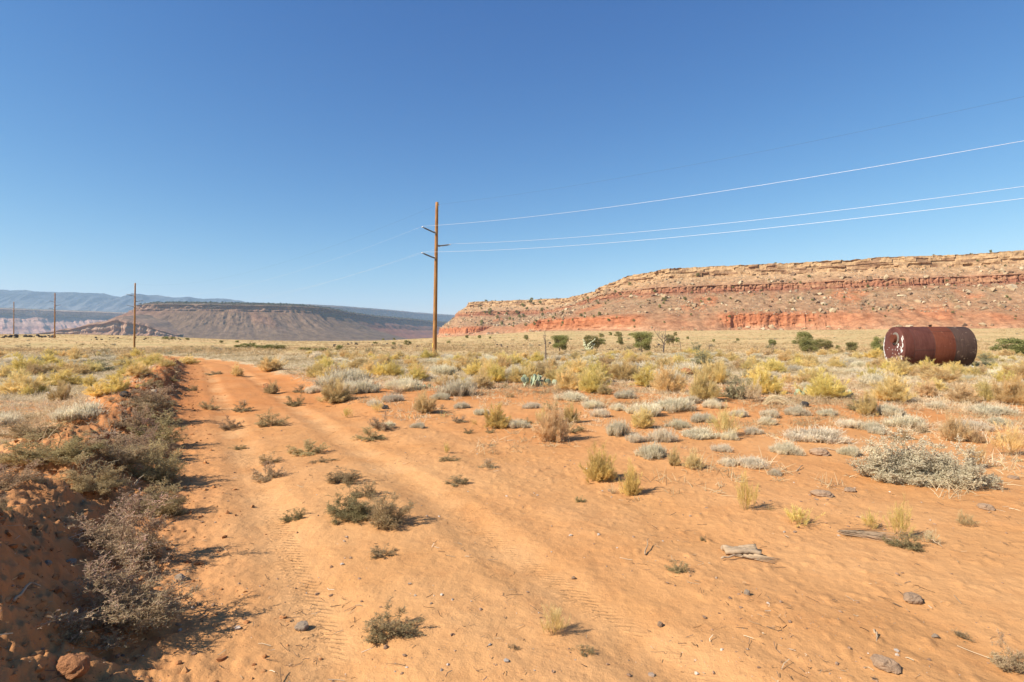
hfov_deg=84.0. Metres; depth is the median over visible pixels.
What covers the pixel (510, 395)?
weed
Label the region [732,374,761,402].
dry brush
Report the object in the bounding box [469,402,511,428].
rabbitbrush
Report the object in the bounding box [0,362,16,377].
rabbitbrush
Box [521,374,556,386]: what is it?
prickly pear
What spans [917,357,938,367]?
rabbitbrush
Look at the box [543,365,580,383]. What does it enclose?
rabbitbrush
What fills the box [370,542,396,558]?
weed
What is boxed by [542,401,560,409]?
weed
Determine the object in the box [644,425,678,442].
grey scrub
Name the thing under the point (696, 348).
saltbush
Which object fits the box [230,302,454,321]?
mesa
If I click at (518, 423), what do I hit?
grey scrub
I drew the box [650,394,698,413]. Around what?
grey scrub
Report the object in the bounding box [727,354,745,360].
rabbitbrush
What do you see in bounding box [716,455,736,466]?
grey scrub
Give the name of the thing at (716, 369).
rabbitbrush
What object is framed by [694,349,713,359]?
rabbitbrush
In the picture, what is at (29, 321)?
mesa
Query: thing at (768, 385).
rabbitbrush
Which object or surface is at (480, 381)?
dry brush
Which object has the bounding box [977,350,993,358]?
rabbitbrush
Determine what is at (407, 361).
rabbitbrush
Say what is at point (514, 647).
weed
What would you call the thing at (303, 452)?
weed
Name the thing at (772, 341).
juniper tree
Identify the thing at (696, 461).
dry brush
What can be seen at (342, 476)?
weed
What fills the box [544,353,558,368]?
rabbitbrush
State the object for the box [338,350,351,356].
rabbitbrush
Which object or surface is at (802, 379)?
rabbitbrush
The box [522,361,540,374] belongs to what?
dry brush
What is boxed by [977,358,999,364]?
saltbush
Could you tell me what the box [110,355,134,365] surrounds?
rabbitbrush
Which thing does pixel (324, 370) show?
rabbitbrush
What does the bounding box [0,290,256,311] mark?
mountains
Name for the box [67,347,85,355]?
rabbitbrush
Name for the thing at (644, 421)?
rabbitbrush
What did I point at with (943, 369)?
rabbitbrush
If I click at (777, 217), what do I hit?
power line
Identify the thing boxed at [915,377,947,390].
dry brush
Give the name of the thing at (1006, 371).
rabbitbrush
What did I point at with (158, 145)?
sky
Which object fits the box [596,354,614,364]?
dry brush
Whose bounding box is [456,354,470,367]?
rabbitbrush
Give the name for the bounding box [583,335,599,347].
juniper tree
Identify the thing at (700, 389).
rabbitbrush
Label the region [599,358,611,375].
rabbitbrush
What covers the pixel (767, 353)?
dry brush
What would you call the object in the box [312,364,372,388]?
grey scrub
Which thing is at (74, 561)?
stone
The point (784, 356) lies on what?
dry brush
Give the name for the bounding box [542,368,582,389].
rabbitbrush
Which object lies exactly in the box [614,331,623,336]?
juniper
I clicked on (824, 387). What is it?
rabbitbrush
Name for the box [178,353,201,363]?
rabbitbrush
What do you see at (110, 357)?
grey scrub
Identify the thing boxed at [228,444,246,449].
weed
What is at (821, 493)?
stone
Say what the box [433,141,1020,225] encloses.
power line
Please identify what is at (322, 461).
weed
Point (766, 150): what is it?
power line
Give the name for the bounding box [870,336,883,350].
juniper tree
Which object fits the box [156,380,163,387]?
weed
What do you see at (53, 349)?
rabbitbrush
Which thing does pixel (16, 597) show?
stick
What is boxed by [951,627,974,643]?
weed
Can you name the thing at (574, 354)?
dry brush
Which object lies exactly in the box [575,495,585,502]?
weed
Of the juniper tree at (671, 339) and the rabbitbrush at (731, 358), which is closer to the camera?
the rabbitbrush at (731, 358)
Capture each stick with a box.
[12,582,40,601]
[721,554,758,559]
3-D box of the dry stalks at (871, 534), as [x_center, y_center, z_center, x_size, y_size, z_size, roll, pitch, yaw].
[2.911,1.572,4.603,0.501,0.058,0.370,0,0,6]
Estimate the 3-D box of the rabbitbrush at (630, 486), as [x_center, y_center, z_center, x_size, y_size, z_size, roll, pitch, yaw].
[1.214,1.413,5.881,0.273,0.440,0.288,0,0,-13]
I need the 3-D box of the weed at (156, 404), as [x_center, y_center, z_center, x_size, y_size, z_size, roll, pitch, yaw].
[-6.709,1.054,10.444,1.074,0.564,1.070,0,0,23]
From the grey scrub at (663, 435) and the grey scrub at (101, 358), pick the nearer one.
the grey scrub at (663, 435)
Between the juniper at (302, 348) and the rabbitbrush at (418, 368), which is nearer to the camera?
the rabbitbrush at (418, 368)
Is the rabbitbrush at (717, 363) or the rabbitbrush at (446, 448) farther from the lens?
the rabbitbrush at (717, 363)
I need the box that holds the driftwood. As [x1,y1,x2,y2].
[720,544,778,563]
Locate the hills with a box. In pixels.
[34,315,181,336]
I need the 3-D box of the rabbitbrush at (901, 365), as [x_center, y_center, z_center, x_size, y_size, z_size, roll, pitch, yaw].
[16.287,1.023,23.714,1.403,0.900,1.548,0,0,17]
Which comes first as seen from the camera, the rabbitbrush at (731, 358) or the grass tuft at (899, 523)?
the grass tuft at (899, 523)
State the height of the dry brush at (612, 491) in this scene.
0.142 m
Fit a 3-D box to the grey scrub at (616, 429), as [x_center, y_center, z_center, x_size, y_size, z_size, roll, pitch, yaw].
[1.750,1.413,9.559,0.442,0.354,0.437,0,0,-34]
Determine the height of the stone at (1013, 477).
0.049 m
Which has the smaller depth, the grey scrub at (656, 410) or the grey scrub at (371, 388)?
the grey scrub at (656, 410)
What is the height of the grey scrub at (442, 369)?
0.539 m
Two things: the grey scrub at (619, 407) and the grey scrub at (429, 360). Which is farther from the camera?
the grey scrub at (429, 360)
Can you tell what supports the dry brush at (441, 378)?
on the ground at (612, 612)
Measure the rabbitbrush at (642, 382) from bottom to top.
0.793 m
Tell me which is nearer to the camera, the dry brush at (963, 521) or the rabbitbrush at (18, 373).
the dry brush at (963, 521)
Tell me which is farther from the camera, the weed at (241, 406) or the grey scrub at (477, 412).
the weed at (241, 406)
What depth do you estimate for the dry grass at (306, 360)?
13.82 m
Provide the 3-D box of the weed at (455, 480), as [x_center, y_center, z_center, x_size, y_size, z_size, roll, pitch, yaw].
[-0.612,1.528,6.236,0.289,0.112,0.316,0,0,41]
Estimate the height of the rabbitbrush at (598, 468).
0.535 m
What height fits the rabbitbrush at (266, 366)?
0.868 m
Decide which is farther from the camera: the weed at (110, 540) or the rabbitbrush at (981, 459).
the rabbitbrush at (981, 459)
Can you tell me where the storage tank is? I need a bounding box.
[883,325,976,366]
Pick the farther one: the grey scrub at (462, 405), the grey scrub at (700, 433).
the grey scrub at (462, 405)
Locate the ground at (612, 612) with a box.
[0,328,1023,681]
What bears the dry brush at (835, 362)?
on the ground at (612, 612)
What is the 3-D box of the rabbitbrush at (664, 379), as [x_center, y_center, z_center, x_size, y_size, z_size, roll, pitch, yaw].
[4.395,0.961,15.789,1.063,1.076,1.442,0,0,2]
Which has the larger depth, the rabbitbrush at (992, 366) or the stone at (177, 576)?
the rabbitbrush at (992, 366)
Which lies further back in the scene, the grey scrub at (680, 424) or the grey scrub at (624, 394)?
the grey scrub at (624, 394)
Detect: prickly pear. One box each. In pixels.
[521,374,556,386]
[794,387,807,394]
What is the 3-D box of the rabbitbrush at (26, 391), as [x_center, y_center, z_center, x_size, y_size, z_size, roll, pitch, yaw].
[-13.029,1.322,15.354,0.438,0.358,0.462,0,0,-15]
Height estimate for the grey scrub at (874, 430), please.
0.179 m
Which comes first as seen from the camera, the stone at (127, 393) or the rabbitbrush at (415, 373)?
the stone at (127, 393)
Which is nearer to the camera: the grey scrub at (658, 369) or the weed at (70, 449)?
the weed at (70, 449)
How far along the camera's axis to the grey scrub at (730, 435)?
8.99 m
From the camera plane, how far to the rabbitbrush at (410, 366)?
25.68 m
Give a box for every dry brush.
[24,360,46,374]
[44,379,76,401]
[229,362,243,375]
[263,379,280,393]
[297,363,327,374]
[313,375,358,404]
[321,362,344,372]
[348,354,370,365]
[396,350,404,356]
[412,388,437,412]
[432,371,475,388]
[468,367,495,388]
[493,353,520,367]
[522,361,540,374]
[531,396,575,442]
[532,361,550,375]
[535,404,546,420]
[539,365,559,376]
[539,601,570,634]
[565,354,588,373]
[567,351,582,358]
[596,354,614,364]
[596,381,612,394]
[606,484,617,493]
[639,361,656,372]
[654,356,672,366]
[667,442,680,465]
[672,365,687,375]
[681,446,705,469]
[724,352,737,357]
[731,357,747,367]
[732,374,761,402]
[740,358,754,368]
[759,350,773,354]
[777,352,793,360]
[782,372,796,382]
[794,364,835,380]
[824,357,846,367]
[871,357,886,367]
[908,367,921,375]
[910,377,939,397]
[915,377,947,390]
[920,529,941,542]
[938,407,974,441]
[940,376,983,403]
[947,363,966,374]
[955,509,980,526]
[962,363,987,376]
[969,425,985,443]
[971,380,999,387]
[976,362,988,373]
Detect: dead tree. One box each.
[543,331,547,358]
[655,329,672,351]
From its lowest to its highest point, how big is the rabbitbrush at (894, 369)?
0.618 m
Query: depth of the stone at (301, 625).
3.19 m
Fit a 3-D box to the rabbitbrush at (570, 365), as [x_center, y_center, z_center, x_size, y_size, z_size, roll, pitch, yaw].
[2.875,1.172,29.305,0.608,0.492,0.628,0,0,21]
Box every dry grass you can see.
[0,350,274,485]
[282,351,1023,510]
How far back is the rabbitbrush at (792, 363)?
29.32 m
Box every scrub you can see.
[0,327,1023,356]
[0,408,27,426]
[2,358,18,363]
[46,398,108,423]
[88,356,103,360]
[103,355,117,359]
[304,383,321,393]
[308,351,322,357]
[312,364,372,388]
[342,378,382,393]
[354,381,375,393]
[366,398,383,406]
[377,374,423,391]
[380,391,405,402]
[382,421,396,427]
[408,421,424,428]
[424,357,444,362]
[425,374,437,378]
[429,363,458,374]
[430,391,450,399]
[434,375,477,396]
[443,353,453,359]
[453,401,470,408]
[473,408,489,415]
[485,355,502,361]
[503,366,525,374]
[508,418,530,428]
[522,402,542,408]
[552,389,587,401]
[580,354,596,360]
[580,398,604,408]
[589,407,609,417]
[605,417,630,436]
[608,402,625,410]
[613,387,636,398]
[624,431,644,442]
[625,399,665,416]
[626,361,643,369]
[633,440,669,460]
[640,360,656,366]
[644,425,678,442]
[650,365,688,380]
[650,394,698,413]
[663,418,691,427]
[665,360,702,372]
[678,395,702,403]
[678,426,720,439]
[690,411,715,422]
[701,397,728,408]
[710,442,733,452]
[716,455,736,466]
[719,429,739,440]
[727,407,748,417]
[730,453,768,468]
[744,426,763,434]
[756,415,777,425]
[759,408,779,418]
[766,369,779,376]
[767,467,781,476]
[768,437,805,455]
[781,422,859,444]
[782,403,811,415]
[785,364,802,370]
[797,381,811,387]
[814,407,840,416]
[835,417,865,428]
[835,444,860,456]
[845,357,857,360]
[849,365,894,378]
[850,359,866,366]
[855,371,893,384]
[858,421,887,430]
[867,425,890,434]
[875,400,906,416]
[880,411,927,427]
[925,400,946,408]
[955,418,995,431]
[960,374,978,379]
[963,401,1020,415]
[985,361,1020,375]
[985,415,1017,425]
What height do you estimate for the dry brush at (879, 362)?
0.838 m
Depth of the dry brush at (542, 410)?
10.51 m
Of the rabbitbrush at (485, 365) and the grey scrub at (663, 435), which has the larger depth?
the rabbitbrush at (485, 365)
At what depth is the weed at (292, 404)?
13.78 m
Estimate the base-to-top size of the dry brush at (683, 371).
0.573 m
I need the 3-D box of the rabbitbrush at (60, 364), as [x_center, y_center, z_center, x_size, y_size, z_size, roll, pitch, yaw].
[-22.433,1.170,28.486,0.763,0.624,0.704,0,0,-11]
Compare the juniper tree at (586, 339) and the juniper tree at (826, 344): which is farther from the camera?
the juniper tree at (586, 339)
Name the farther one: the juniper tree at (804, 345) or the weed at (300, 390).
the juniper tree at (804, 345)
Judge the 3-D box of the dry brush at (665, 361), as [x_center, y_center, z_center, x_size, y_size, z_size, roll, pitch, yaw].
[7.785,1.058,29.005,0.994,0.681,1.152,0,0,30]
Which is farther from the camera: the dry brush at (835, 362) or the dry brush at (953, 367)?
the dry brush at (835, 362)
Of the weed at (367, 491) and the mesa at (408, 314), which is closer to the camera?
the weed at (367, 491)
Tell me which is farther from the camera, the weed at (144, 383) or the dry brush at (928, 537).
the weed at (144, 383)
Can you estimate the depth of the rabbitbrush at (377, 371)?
22.63 m
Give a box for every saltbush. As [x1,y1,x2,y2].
[23,353,46,359]
[80,358,118,369]
[96,349,113,356]
[689,339,701,351]
[691,348,712,363]
[721,366,754,399]
[846,424,1003,490]
[976,351,994,360]
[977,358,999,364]
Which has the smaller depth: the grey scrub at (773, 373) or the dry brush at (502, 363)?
the grey scrub at (773, 373)
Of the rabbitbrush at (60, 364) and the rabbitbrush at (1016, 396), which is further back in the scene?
the rabbitbrush at (60, 364)
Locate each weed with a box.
[0,413,64,441]
[0,415,111,465]
[0,442,22,469]
[0,456,51,491]
[0,493,16,510]
[34,531,209,654]
[48,620,90,645]
[53,449,132,494]
[60,488,177,568]
[85,428,152,467]
[105,383,182,413]
[107,404,152,428]
[111,412,176,457]
[113,488,162,516]
[119,437,187,481]
[126,402,192,447]
[131,476,191,517]
[135,374,157,386]
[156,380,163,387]
[186,385,199,390]
[196,398,219,409]
[203,370,223,374]
[218,414,245,429]
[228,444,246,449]
[231,400,253,412]
[250,460,286,482]
[254,406,291,426]
[257,451,282,464]
[279,507,308,522]
[285,393,304,406]
[286,438,330,455]
[293,383,306,392]
[309,456,338,462]
[324,465,362,484]
[325,479,375,524]
[349,479,379,498]
[350,425,387,441]
[359,596,427,643]
[362,490,416,530]
[369,411,394,430]
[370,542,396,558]
[391,388,403,393]
[438,454,461,461]
[443,473,469,486]
[451,413,467,422]
[477,458,497,469]
[484,426,495,433]
[505,392,514,397]
[508,644,519,650]
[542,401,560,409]
[564,423,585,432]
[570,644,594,656]
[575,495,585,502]
[664,559,688,573]
[846,395,863,410]
[879,529,924,551]
[886,428,917,440]
[913,423,928,432]
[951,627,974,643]
[986,629,1023,672]
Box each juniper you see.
[270,345,287,348]
[298,347,313,350]
[312,347,332,350]
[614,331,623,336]
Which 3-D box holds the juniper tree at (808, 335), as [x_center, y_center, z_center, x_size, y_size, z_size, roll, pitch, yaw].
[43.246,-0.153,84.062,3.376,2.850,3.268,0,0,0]
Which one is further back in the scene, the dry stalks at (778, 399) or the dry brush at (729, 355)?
the dry brush at (729, 355)
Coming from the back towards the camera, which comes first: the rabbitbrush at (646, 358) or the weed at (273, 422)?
the rabbitbrush at (646, 358)
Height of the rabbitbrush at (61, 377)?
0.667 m
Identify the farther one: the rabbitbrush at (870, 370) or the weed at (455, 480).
the rabbitbrush at (870, 370)
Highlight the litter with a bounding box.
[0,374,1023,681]
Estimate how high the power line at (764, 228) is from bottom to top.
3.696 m
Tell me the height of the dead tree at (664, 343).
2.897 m
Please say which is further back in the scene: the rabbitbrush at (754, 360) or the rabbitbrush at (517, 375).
the rabbitbrush at (754, 360)
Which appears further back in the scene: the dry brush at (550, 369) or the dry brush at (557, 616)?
the dry brush at (550, 369)
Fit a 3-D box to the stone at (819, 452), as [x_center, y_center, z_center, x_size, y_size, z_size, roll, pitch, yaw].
[4.161,1.514,7.714,0.243,0.140,0.197,0,0,-1]
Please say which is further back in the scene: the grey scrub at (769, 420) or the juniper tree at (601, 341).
the juniper tree at (601, 341)
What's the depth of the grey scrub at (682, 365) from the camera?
24.01 m
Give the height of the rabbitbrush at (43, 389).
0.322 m
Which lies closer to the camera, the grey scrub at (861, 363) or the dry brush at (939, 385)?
the dry brush at (939, 385)
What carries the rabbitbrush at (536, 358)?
on the ground at (612, 612)
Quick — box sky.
[0,0,1023,314]
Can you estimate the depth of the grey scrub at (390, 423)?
10.18 m
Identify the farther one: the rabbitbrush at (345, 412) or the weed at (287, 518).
the rabbitbrush at (345, 412)
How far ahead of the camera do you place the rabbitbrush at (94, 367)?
25.69 m
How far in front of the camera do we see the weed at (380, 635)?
3.04 m
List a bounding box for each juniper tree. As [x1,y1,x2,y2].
[550,334,568,350]
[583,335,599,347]
[598,338,605,344]
[616,336,623,344]
[630,331,653,351]
[665,334,674,344]
[768,339,776,345]
[791,331,813,346]
[798,338,818,351]
[813,339,833,349]
[845,342,858,351]
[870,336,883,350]
[988,337,1023,354]
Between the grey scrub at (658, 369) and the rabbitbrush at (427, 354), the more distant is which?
the rabbitbrush at (427, 354)
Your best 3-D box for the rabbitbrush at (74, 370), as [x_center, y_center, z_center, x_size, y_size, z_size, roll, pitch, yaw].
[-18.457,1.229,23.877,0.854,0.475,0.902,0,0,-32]
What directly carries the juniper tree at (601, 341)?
on the ground at (612, 612)
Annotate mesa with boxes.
[0,308,126,333]
[107,302,447,340]
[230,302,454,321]
[437,250,1023,337]
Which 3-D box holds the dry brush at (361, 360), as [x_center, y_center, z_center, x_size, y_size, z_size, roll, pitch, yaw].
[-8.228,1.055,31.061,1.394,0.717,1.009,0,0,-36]
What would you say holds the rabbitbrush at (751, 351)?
on the ground at (612, 612)
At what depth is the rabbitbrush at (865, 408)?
11.45 m
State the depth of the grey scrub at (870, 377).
18.44 m
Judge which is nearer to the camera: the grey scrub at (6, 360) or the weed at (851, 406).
the weed at (851, 406)
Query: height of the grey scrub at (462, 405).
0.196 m
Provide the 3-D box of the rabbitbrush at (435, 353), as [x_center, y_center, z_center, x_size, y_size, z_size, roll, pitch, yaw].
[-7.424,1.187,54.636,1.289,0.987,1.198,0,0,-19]
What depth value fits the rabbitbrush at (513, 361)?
32.63 m
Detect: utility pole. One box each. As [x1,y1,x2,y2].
[9,302,18,333]
[48,293,57,337]
[127,283,143,347]
[421,202,450,352]
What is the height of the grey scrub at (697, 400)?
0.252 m
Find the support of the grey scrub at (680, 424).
on the ground at (612, 612)
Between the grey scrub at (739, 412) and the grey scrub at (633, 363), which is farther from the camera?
the grey scrub at (633, 363)
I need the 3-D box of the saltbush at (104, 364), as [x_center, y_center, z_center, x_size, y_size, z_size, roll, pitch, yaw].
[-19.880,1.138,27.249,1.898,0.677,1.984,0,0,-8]
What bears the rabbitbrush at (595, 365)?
on the ground at (612, 612)
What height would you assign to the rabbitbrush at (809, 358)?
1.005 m
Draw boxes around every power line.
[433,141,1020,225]
[450,198,1023,251]
[454,97,1019,202]
[459,186,1023,243]
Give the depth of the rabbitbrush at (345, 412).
11.48 m
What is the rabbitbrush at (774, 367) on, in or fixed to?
on the ground at (612, 612)
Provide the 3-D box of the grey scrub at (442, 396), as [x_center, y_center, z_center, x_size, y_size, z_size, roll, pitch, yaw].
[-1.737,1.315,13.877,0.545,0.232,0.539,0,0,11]
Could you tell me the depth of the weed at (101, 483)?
5.14 m
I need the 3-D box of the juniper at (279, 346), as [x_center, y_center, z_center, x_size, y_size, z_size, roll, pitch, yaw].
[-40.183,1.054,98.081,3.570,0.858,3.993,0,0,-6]
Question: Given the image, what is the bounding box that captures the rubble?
[439,265,1023,335]
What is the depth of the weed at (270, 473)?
6.55 m
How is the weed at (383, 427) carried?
on the ground at (612, 612)
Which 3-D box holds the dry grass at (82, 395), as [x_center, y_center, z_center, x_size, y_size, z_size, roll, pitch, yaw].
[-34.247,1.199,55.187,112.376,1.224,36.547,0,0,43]
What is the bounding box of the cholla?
[583,338,595,350]
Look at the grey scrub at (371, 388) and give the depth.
15.55 m
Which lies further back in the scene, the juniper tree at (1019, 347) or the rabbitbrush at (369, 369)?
the juniper tree at (1019, 347)
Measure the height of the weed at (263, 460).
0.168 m
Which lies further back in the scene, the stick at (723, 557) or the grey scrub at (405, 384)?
the grey scrub at (405, 384)
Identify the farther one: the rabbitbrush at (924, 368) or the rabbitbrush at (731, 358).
the rabbitbrush at (731, 358)
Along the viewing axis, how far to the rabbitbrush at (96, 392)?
10.92 m
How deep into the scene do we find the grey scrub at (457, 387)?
14.52 m
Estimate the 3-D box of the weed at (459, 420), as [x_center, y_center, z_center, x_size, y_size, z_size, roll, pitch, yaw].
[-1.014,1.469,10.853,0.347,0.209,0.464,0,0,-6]
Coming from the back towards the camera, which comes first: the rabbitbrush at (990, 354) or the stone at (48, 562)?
the rabbitbrush at (990, 354)
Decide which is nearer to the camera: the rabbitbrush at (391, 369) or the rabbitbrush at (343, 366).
the rabbitbrush at (391, 369)
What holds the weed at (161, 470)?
on the ground at (612, 612)
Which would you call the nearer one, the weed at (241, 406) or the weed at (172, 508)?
the weed at (172, 508)
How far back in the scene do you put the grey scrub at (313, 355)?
47.43 m
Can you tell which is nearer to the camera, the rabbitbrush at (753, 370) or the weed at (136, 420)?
the weed at (136, 420)
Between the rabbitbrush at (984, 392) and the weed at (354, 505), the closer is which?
the weed at (354, 505)
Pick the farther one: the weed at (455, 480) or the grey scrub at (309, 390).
the grey scrub at (309, 390)
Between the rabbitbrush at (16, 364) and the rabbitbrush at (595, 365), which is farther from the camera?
the rabbitbrush at (16, 364)
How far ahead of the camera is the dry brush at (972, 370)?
22.36 m
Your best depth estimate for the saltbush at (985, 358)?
40.52 m
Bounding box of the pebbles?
[1,388,1023,681]
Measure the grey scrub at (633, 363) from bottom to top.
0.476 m
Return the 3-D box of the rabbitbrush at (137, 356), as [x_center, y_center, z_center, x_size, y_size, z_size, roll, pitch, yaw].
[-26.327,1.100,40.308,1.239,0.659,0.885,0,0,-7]
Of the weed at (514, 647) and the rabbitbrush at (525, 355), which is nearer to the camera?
the weed at (514, 647)
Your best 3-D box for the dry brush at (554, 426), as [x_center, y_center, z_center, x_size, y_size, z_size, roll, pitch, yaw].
[0.721,1.244,9.053,0.725,0.822,0.765,0,0,34]
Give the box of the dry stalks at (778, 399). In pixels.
[761,394,794,404]
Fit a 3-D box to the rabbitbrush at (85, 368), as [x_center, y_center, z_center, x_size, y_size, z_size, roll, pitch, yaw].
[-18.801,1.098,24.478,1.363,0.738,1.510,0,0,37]
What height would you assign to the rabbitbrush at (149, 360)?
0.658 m
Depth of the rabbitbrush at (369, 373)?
20.69 m
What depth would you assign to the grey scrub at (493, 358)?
36.68 m
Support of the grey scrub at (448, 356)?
on the ground at (612, 612)
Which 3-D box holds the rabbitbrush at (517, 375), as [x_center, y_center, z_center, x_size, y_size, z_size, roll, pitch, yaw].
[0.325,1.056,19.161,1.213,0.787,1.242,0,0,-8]
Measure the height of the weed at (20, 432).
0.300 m
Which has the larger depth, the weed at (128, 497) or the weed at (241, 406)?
the weed at (241, 406)
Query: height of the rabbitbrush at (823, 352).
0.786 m
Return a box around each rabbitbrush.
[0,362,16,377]
[0,368,52,394]
[6,355,51,371]
[6,366,33,379]
[17,384,37,394]
[36,385,50,392]
[37,368,88,384]
[40,347,55,355]
[40,348,60,354]
[42,353,61,362]
[42,362,60,371]
[53,359,93,374]
[56,359,66,369]
[60,365,83,374]
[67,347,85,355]
[68,350,81,359]
[80,374,99,386]
[81,362,105,371]
[83,378,115,396]
[95,374,139,393]
[104,372,125,379]
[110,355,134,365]
[115,351,131,358]
[115,359,137,374]
[121,360,155,376]
[129,348,144,356]
[131,352,147,359]
[132,354,165,366]
[154,355,175,366]
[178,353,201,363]
[257,355,289,371]
[305,358,330,377]
[314,356,338,367]
[314,368,335,378]
[333,360,349,370]
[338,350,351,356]
[342,406,352,417]
[346,360,359,368]
[359,359,378,372]
[359,368,378,377]
[370,360,387,374]
[371,396,384,410]
[378,354,390,363]
[383,359,404,375]
[392,352,400,359]
[400,364,428,380]
[403,356,418,363]
[405,359,431,377]
[407,359,425,369]
[420,348,433,357]
[430,348,439,357]
[434,357,444,365]
[442,357,460,369]
[444,441,450,452]
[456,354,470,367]
[461,354,486,369]
[462,359,481,375]
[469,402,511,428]
[475,358,507,375]
[480,358,506,381]
[506,351,525,363]
[506,354,519,363]
[506,363,533,382]
[516,349,530,358]
[520,360,531,368]
[527,352,547,361]
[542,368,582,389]
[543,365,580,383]
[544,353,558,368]
[562,360,571,366]
[563,400,581,422]
[573,366,608,382]
[576,357,613,378]
[577,366,612,392]
[578,439,617,483]
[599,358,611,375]
[607,356,643,380]
[617,458,643,495]
[626,354,653,363]
[628,365,655,386]
[630,406,654,427]
[636,351,649,361]
[648,356,688,392]
[671,353,690,365]
[688,357,733,383]
[688,361,721,400]
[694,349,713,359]
[705,400,743,435]
[710,359,726,367]
[714,364,725,384]
[715,350,725,356]
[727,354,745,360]
[736,465,759,509]
[741,363,768,378]
[742,359,787,394]
[746,348,763,355]
[746,355,761,364]
[754,356,786,372]
[782,503,824,526]
[783,359,800,367]
[786,374,816,384]
[790,351,804,358]
[790,357,802,364]
[792,367,851,398]
[799,351,821,363]
[799,358,819,366]
[816,349,829,354]
[852,351,862,357]
[853,388,879,415]
[855,363,884,379]
[859,508,884,529]
[863,349,876,356]
[867,363,917,402]
[870,347,883,357]
[878,358,891,368]
[883,363,903,375]
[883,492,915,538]
[885,355,923,374]
[913,361,941,373]
[914,365,980,382]
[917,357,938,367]
[931,364,953,373]
[944,361,969,370]
[959,436,987,466]
[973,373,1023,405]
[973,377,995,401]
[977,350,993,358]
[984,417,1023,456]
[986,362,1007,369]
[991,370,1016,381]
[993,348,1019,356]
[997,362,1021,375]
[999,357,1023,379]
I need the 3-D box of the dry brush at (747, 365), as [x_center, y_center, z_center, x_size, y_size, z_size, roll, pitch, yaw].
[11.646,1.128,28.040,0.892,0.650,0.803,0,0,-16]
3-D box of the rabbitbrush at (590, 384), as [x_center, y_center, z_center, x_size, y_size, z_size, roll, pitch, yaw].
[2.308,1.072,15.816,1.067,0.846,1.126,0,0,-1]
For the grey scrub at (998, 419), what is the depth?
10.56 m
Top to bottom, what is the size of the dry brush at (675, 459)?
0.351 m
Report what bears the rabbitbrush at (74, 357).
on the ground at (612, 612)
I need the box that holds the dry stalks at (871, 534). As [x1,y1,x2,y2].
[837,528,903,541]
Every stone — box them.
[45,560,52,565]
[55,653,90,679]
[66,558,76,564]
[119,391,132,397]
[174,573,185,579]
[294,620,308,630]
[681,368,693,374]
[800,401,808,406]
[809,448,829,455]
[810,489,833,497]
[844,487,855,492]
[869,654,901,673]
[903,592,922,604]
[976,503,994,510]
[1007,475,1019,479]
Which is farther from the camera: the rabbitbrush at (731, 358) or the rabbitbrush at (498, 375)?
the rabbitbrush at (731, 358)
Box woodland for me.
[140,301,445,321]
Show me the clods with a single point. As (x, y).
(39, 607)
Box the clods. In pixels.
[0,356,321,681]
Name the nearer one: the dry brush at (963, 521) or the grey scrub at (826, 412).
the dry brush at (963, 521)
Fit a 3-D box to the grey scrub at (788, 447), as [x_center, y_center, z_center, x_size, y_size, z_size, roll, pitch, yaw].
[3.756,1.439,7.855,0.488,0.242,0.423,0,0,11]
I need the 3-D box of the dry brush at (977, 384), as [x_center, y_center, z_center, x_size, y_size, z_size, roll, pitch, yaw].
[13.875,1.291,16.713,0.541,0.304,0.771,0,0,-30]
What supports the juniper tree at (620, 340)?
on the ground at (612, 612)
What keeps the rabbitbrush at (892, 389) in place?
on the ground at (612, 612)
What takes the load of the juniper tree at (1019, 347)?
on the ground at (612, 612)
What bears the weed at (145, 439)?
on the ground at (612, 612)
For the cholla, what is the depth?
71.88 m
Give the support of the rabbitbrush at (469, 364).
on the ground at (612, 612)
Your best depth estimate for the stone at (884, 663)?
2.70 m
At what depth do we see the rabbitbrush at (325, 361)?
23.96 m
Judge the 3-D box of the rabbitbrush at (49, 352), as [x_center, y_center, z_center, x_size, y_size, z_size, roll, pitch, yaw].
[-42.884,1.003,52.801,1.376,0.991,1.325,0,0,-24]
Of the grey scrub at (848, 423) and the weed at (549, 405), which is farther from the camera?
the weed at (549, 405)
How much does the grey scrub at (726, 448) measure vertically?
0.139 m
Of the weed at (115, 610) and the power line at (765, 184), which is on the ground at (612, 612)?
the weed at (115, 610)
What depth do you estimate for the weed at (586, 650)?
2.90 m
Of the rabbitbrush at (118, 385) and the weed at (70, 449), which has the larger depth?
the rabbitbrush at (118, 385)
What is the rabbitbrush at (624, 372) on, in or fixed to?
on the ground at (612, 612)
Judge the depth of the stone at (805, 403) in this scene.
12.53 m
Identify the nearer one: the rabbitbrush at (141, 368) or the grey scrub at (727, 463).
the grey scrub at (727, 463)
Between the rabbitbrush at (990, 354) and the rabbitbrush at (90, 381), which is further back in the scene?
the rabbitbrush at (990, 354)
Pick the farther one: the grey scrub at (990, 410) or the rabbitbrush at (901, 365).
the rabbitbrush at (901, 365)
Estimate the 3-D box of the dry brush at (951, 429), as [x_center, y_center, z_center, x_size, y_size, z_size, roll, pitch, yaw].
[7.003,1.312,8.948,0.612,0.613,0.451,0,0,-35]
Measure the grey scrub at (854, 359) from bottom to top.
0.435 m
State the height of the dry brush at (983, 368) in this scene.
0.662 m

